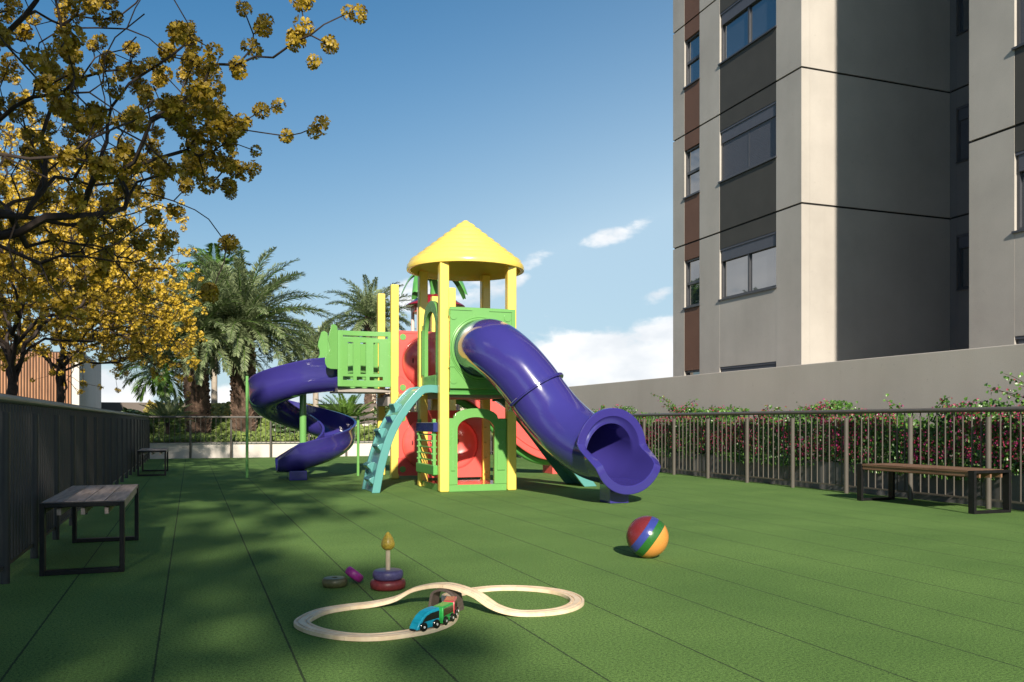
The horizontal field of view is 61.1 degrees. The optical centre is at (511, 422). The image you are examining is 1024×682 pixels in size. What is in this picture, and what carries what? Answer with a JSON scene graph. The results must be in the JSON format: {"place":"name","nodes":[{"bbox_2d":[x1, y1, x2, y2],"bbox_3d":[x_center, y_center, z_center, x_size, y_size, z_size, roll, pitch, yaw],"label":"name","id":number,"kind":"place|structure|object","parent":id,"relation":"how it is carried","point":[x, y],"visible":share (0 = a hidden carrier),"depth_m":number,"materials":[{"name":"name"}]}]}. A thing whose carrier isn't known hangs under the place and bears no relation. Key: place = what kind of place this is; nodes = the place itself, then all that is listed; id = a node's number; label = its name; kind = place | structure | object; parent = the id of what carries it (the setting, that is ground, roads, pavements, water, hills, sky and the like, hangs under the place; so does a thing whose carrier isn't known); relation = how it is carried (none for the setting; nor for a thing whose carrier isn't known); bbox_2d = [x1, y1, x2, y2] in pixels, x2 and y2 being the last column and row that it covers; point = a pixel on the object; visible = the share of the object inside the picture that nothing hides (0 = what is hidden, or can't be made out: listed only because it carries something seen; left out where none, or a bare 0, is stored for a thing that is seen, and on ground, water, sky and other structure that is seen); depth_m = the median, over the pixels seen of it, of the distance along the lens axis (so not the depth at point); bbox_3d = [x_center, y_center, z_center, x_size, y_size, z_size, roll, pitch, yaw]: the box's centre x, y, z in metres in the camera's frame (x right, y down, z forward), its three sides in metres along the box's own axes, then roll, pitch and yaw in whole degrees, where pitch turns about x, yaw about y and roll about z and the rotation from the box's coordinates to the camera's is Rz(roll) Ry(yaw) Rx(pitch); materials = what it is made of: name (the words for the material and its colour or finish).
{"place":"outdoors","nodes":[
{"label":"outdoors","id":0,"kind":"place"},
{"bbox_2d":[0,0,674,403],"label":"sky","id":1,"kind":"structure","parent":0,"point":[545,127],"materials":[{"name":"blue"}]},
{"bbox_2d":[0,454,1023,681],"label":"playground floor","id":2,"kind":"structure","parent":0,"point":[229,566],"depth_m":5.35,"materials":[{"name":"green rubber"}]},
{"bbox_2d":[0,393,149,583],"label":"metal railing","id":3,"kind":"object","parent":2,"relation":"on","point":[49,449],"visible":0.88,"depth_m":7.19,"materials":[{"name":"metal"}]},
{"bbox_2d":[39,484,138,575],"bbox_3d":[-3.132,0.762,6.529,0.505,0.475,1.740,0,0,-20],"label":"park bench","id":4,"kind":"object","parent":2,"relation":"on","point":[86,498],"visible":1,"depth_m":5.83,"materials":[{"name":"wood"}]},
{"bbox_2d":[137,448,167,475],"bbox_3d":[-7.022,0.762,16.994,0.500,0.475,1.750,0,0,-20],"label":"park bench","id":5,"kind":"object","parent":2,"relation":"on","point":[143,451],"visible":1,"depth_m":16.26,"materials":[{"name":"black metal"}]},
{"bbox_2d":[322,576,347,587],"bbox_3d":[-1.080,0.972,5.283,0.154,0.055,0.154,0,0,-20],"label":"toy ring","id":6,"kind":"object","parent":2,"relation":"on","point":[334,581],"visible":1,"depth_m":5.23,"materials":[{"name":"green paint"}]},
{"bbox_2d":[345,566,363,582],"bbox_3d":[-0.973,0.939,5.355,0.124,0.052,0.124,37,-12,0],"label":"toy ring","id":7,"kind":"object","parent":2,"relation":"on","point":[354,574],"visible":1,"depth_m":5.31,"materials":[{"name":"paint"}]},
{"bbox_2d":[370,578,405,590],"bbox_3d":[-0.746,0.970,5.215,0.214,0.056,0.214,0,0,-20],"label":"toy ring","id":8,"kind":"object","parent":2,"relation":"on","point":[396,585],"visible":0.76,"depth_m":5.13,"materials":[{"name":"red paint"}]},
{"bbox_2d":[373,568,402,580],"bbox_3d":[-0.746,0.913,5.215,0.184,0.056,0.184,0,0,-20],"label":"toy ring","id":9,"kind":"object","parent":8,"relation":"on","point":[384,574],"visible":0.98,"depth_m":5.15,"materials":[{"name":"paint"}]},
{"bbox_2d":[381,532,394,569],"bbox_3d":[-0.746,0.829,5.215,0.081,0.343,0.081,0,0,-20],"label":"stacking peg","id":10,"kind":"object","parent":2,"relation":"on","point":[387,543],"visible":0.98,"depth_m":5.20,"materials":[{"name":"brown wood"}]},
{"bbox_2d":[294,582,583,641],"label":"toy railway track","id":11,"kind":"structure","parent":2,"relation":"on","point":[303,623],"depth_m":4.52,"materials":[{"name":"brown wood"}]},
{"bbox_2d":[409,606,439,631],"bbox_3d":[-0.415,0.935,4.121,0.080,0.098,0.165,0,0,42],"label":"toy locomotive","id":12,"kind":"object","parent":11,"relation":"on","point":[423,620],"visible":1,"depth_m":4.10,"materials":[{"name":"blue paint"}]},
{"bbox_2d":[434,602,454,624],"bbox_3d":[-0.337,0.937,4.251,0.080,0.094,0.141,0,0,21],"label":"toy wagon","id":13,"kind":"object","parent":11,"relation":"on","point":[446,614],"visible":0.69,"depth_m":4.22,"materials":[{"name":"green paint"}]},
{"bbox_2d":[443,596,458,617],"bbox_3d":[-0.312,0.937,4.388,0.080,0.094,0.141,0,0,3],"label":"toy wagon","id":14,"kind":"object","parent":11,"relation":"on","point":[453,599],"visible":0.54,"depth_m":4.36,"materials":[{"name":"red paint"}]},
{"bbox_2d":[428,588,463,610],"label":"toy bridge","id":15,"kind":"structure","parent":2,"relation":"on","point":[434,598],"depth_m":4.62,"materials":[{"name":"brown wood"}]},
{"bbox_2d":[246,220,660,503],"bbox_3d":[-0.947,-1.036,13.986,6.080,4.072,8.285,0,0,-20],"label":"playground structure","id":16,"kind":"object","parent":2,"relation":"on","point":[445,360],"visible":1,"depth_m":12.77,"materials":[{"name":"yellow plastic"}]},
{"bbox_2d":[626,516,668,557],"bbox_3d":[1.000,0.845,6.405,0.310,0.310,0.310,0,0,-20],"label":"beach ball","id":17,"kind":"object","parent":2,"relation":"on","point":[647,536],"visible":1,"depth_m":6.29,"materials":[{"name":"plastic"}]},
{"bbox_2d":[490,406,1023,508],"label":"metal railing","id":18,"kind":"object","parent":2,"relation":"on","point":[791,453],"visible":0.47,"depth_m":12.48,"materials":[{"name":"metal"}]},
{"bbox_2d":[857,463,1010,513],"bbox_3d":[4.975,0.762,10.359,0.540,0.475,1.780,0,0,-20],"label":"park bench","id":19,"kind":"object","parent":2,"relation":"on","point":[970,473],"visible":1,"depth_m":9.87,"materials":[{"name":"brown wood"}]},
{"bbox_2d":[673,0,1023,376],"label":"apartment building","id":20,"kind":"structure","parent":0,"point":[848,179],"depth_m":19.39,"materials":[{"name":"grey paint"}]},
{"bbox_2d":[683,257,699,308],"bbox_3d":[4.716,-3.622,22.552,0.165,1.275,0.782,0,0,-20],"label":"window","id":21,"kind":"structure","parent":20,"relation":"in","point":[693,265],"depth_m":22.64,"materials":[{"name":"glass"}]},
{"bbox_2d":[683,144,699,198],"bbox_3d":[4.716,-6.523,22.552,0.165,1.275,0.782,0,0,-20],"label":"window","id":22,"kind":"structure","parent":20,"relation":"in","point":[693,154],"depth_m":22.64,"materials":[{"name":"glass"}]},
{"bbox_2d":[683,31,699,89],"bbox_3d":[4.716,-9.422,22.552,0.165,1.275,0.782,0,0,-20],"label":"window","id":23,"kind":"structure","parent":20,"relation":"in","point":[692,44],"depth_m":22.64,"materials":[{"name":"glass"}]},
{"bbox_2d":[686,369,699,374],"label":"window","id":24,"kind":"structure","parent":20,"relation":"in","point":[691,372],"depth_m":22.64,"materials":[{"name":"glass"}]},
{"bbox_2d":[718,231,776,300],"bbox_3d":[5.537,-3.622,20.334,0.165,1.275,2.252,0,0,-20],"label":"window","id":25,"kind":"structure","parent":20,"relation":"in","point":[754,271],"depth_m":20.32,"materials":[{"name":"glass"}]},
{"bbox_2d":[718,101,776,183],"bbox_3d":[5.537,-6.523,20.334,0.165,1.275,2.252,0,0,-20],"label":"window","id":26,"kind":"structure","parent":20,"relation":"in","point":[749,143],"depth_m":20.31,"materials":[{"name":"glass"}]},
{"bbox_2d":[718,0,776,65],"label":"window","id":27,"kind":"structure","parent":20,"relation":"in","point":[739,32],"depth_m":20.52,"materials":[{"name":"glass"}]},
{"bbox_2d":[720,361,775,371],"bbox_3d":[5.559,-0.680,20.342,0.118,1.360,2.192,0,0,-20],"label":"window","id":28,"kind":"structure","parent":20,"relation":"in","point":[767,364],"depth_m":20.26,"materials":[{"name":"paint"}]},
{"bbox_2d":[956,233,968,290],"bbox_3d":[10.425,-3.625,19.087,0.160,1.270,1.462,0,0,-20],"label":"window","id":29,"kind":"structure","parent":20,"relation":"in","point":[963,239],"depth_m":19.67,"materials":[{"name":"glass"}]},
{"bbox_2d":[956,0,968,35],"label":"window","id":30,"kind":"structure","parent":20,"relation":"in","point":[963,5],"depth_m":19.70,"materials":[{"name":"glass"}]},
{"bbox_2d":[956,103,971,163],"bbox_3d":[10.425,-6.525,19.087,0.160,1.270,1.462,0,0,-20],"label":"window","id":31,"kind":"structure","parent":20,"relation":"in","point":[963,111],"depth_m":19.64,"materials":[{"name":"glass"}]},
{"bbox_2d":[1011,150,1023,233],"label":"window","id":32,"kind":"structure","parent":20,"relation":"in","point":[1020,155],"depth_m":13.68,"materials":[{"name":"paint"}]},
{"bbox_2d":[1011,0,1023,50],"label":"window","id":33,"kind":"structure","parent":20,"relation":"in","point":[1020,3],"depth_m":13.67,"materials":[{"name":"glass"}]},
{"bbox_2d":[1015,336,1023,343],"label":"window","id":34,"kind":"structure","parent":20,"relation":"in","point":[1020,339],"depth_m":13.64,"materials":[{"name":"paint"}]},
{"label":"garden bed","id":35,"kind":"structure","parent":0,"visible":0},
{"bbox_2d":[121,407,154,432],"bbox_3d":[-11.721,0.085,26.811,1.276,1.148,1.038,0,0,-20],"label":"leafy shrub","id":36,"kind":"object","parent":35,"relation":"on","point":[132,411],"visible":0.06,"depth_m":26.80,"materials":[{"name":"green plant"}]},
{"bbox_2d":[117,351,184,406],"bbox_3d":[-13.132,-1.038,32.804,3.449,3.717,3.327,0,0,-20],"label":"slim palm","id":37,"kind":"object","parent":35,"relation":"on","point":[166,389],"visible":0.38,"depth_m":32.39,"materials":[{"name":"green plant"}]},
{"bbox_2d":[134,396,196,433],"bbox_3d":[-10.225,-0.098,25.655,1.859,1.436,1.810,0,0,-20],"label":"young palm","id":38,"kind":"object","parent":35,"relation":"on","point":[170,410],"visible":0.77,"depth_m":25.63,"materials":[{"name":"green plant"}]},
{"bbox_2d":[90,267,289,433],"bbox_3d":[-10.155,-2.190,28.031,5.874,5.684,6.129,0,0,38],"label":"stout palm","id":39,"kind":"object","parent":35,"relation":"on","point":[198,389],"visible":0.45,"depth_m":27.36,"materials":[{"name":"green plant"}]},
{"bbox_2d":[163,243,255,403],"bbox_3d":[-12.274,-3.290,35.998,3.885,8.181,4.046,0,0,-38],"label":"slim palm","id":40,"kind":"object","parent":35,"relation":"on","point":[228,260],"visible":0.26,"depth_m":35.53,"materials":[{"name":"green plant"}]},
{"bbox_2d":[148,408,274,433],"bbox_3d":[-10.482,0.047,29.647,6.155,1.244,4.372,0,0,-20],"label":"ground cover","id":41,"kind":"object","parent":35,"relation":"on","point":[219,425],"visible":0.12,"depth_m":28.59,"materials":[{"name":"plant"}]},
{"bbox_2d":[143,400,312,415],"bbox_3d":[-10.630,-0.385,32.844,6.246,0.964,3.306,0,0,-20],"label":"ground cover","id":42,"kind":"object","parent":35,"relation":"on","point":[219,409],"visible":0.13,"depth_m":32.14,"materials":[{"name":"plant"}]},
{"bbox_2d":[150,431,312,442],"bbox_3d":[-9.221,0.462,26.110,6.020,0.452,3.480,0,0,-20],"label":"ground cover","id":43,"kind":"object","parent":35,"relation":"on","point":[240,437],"visible":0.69,"depth_m":25.26,"materials":[{"name":"plant"}]},
{"bbox_2d":[146,242,339,431],"bbox_3d":[-8.891,-2.556,28.854,6.179,6.417,6.472,0,0,-20],"label":"stout palm","id":44,"kind":"object","parent":35,"relation":"on","point":[239,277],"visible":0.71,"depth_m":27.97,"materials":[{"name":"green plant"}]},
{"bbox_2d":[272,422,306,433],"bbox_3d":[-7.116,0.030,27.859,1.291,1.273,1.034,0,0,-20],"label":"leafy shrub","id":45,"kind":"object","parent":35,"relation":"on","point":[284,429],"visible":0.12,"depth_m":27.52,"materials":[{"name":"green plant"}]},
{"bbox_2d":[264,311,361,406],"bbox_3d":[-8.973,-2.136,39.484,4.582,5.871,4.780,0,0,-20],"label":"slim palm","id":46,"kind":"object","parent":35,"relation":"on","point":[326,326],"visible":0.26,"depth_m":38.83,"materials":[{"name":"green plant"}]},
{"bbox_2d":[315,394,386,424],"bbox_3d":[-5.739,-0.278,30.074,2.578,1.795,2.563,0,0,24],"label":"young palm","id":47,"kind":"object","parent":35,"relation":"on","point":[348,407],"visible":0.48,"depth_m":29.81,"materials":[{"name":"green plant"}]},
{"bbox_2d":[371,388,416,422],"bbox_3d":[-4.136,-0.514,31.124,1.889,2.246,1.247,0,0,-20],"label":"flowering shrub","id":48,"kind":"object","parent":35,"relation":"on","point":[386,410],"visible":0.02,"depth_m":30.70,"materials":[{"name":"green plant"}]},
{"bbox_2d":[307,424,492,441],"bbox_3d":[-3.256,0.370,28.971,7.247,0.660,4.620,0,0,-20],"label":"ground cover","id":49,"kind":"object","parent":35,"relation":"on","point":[366,433],"visible":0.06,"depth_m":27.00,"materials":[{"name":"plant"}]},
{"bbox_3d":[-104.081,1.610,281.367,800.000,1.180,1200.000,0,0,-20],"label":"ground","id":50,"kind":"structure","parent":0,"visible":0},
{"bbox_2d":[0,351,100,407],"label":"slatted building","id":51,"kind":"structure","parent":50,"relation":"on","point":[36,368],"depth_m":30.54,"materials":[{"name":"wood"}]},
{"bbox_2d":[0,76,196,395],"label":"yellow flowering tree","id":52,"kind":"object","parent":50,"relation":"on","point":[88,316],"visible":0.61,"depth_m":15.03,"materials":[{"name":"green plant"}]},
{"bbox_2d":[0,174,207,402],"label":"yellow flowering tree","id":53,"kind":"object","parent":50,"relation":"on","point":[132,355],"visible":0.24,"depth_m":20.71,"materials":[{"name":"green plant"}]},
{"bbox_2d":[0,0,367,316],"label":"yellow flowering tree","id":54,"kind":"object","parent":50,"relation":"on","point":[181,112],"visible":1,"depth_m":7.41,"materials":[{"name":"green plant"}]},
{"bbox_2d":[101,402,416,422],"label":"boundary wall","id":55,"kind":"structure","parent":50,"relation":"on","point":[116,406],"depth_m":40.39,"materials":[{"name":"grey paint"}]},
{"bbox_2d":[148,416,376,457],"bbox_3d":[-5.388,0.410,25.475,9.831,1.180,0.094,0,0,-20],"label":"metal railing","id":56,"kind":"object","parent":50,"relation":"on","point":[190,442],"visible":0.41,"depth_m":24.43,"materials":[{"name":"metal"}]},
{"bbox_2d":[150,441,491,458],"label":"wall","id":57,"kind":"structure","parent":50,"relation":"on","point":[210,450],"depth_m":24.63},
{"bbox_2d":[324,274,416,403],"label":"stout palm","id":58,"kind":"object","parent":50,"relation":"on","point":[364,307],"visible":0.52,"depth_m":47.26,"materials":[{"name":"green plant"}]},
{"bbox_2d":[496,344,1023,473],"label":"retaining wall","id":59,"kind":"structure","parent":50,"relation":"on","point":[926,380],"depth_m":13.59,"materials":[{"name":"grey concrete"}]},
{"bbox_2d":[516,451,1023,509],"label":"garden planter","id":60,"kind":"object","parent":50,"relation":"on","point":[1015,488],"visible":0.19,"depth_m":12.58,"materials":[{"name":"concrete"}]},
{"bbox_2d":[591,371,1023,482],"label":"flowering hedge","id":61,"kind":"object","parent":60,"relation":"in","point":[995,439],"visible":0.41,"depth_m":12.26,"materials":[{"name":"green plant"}]}
]}

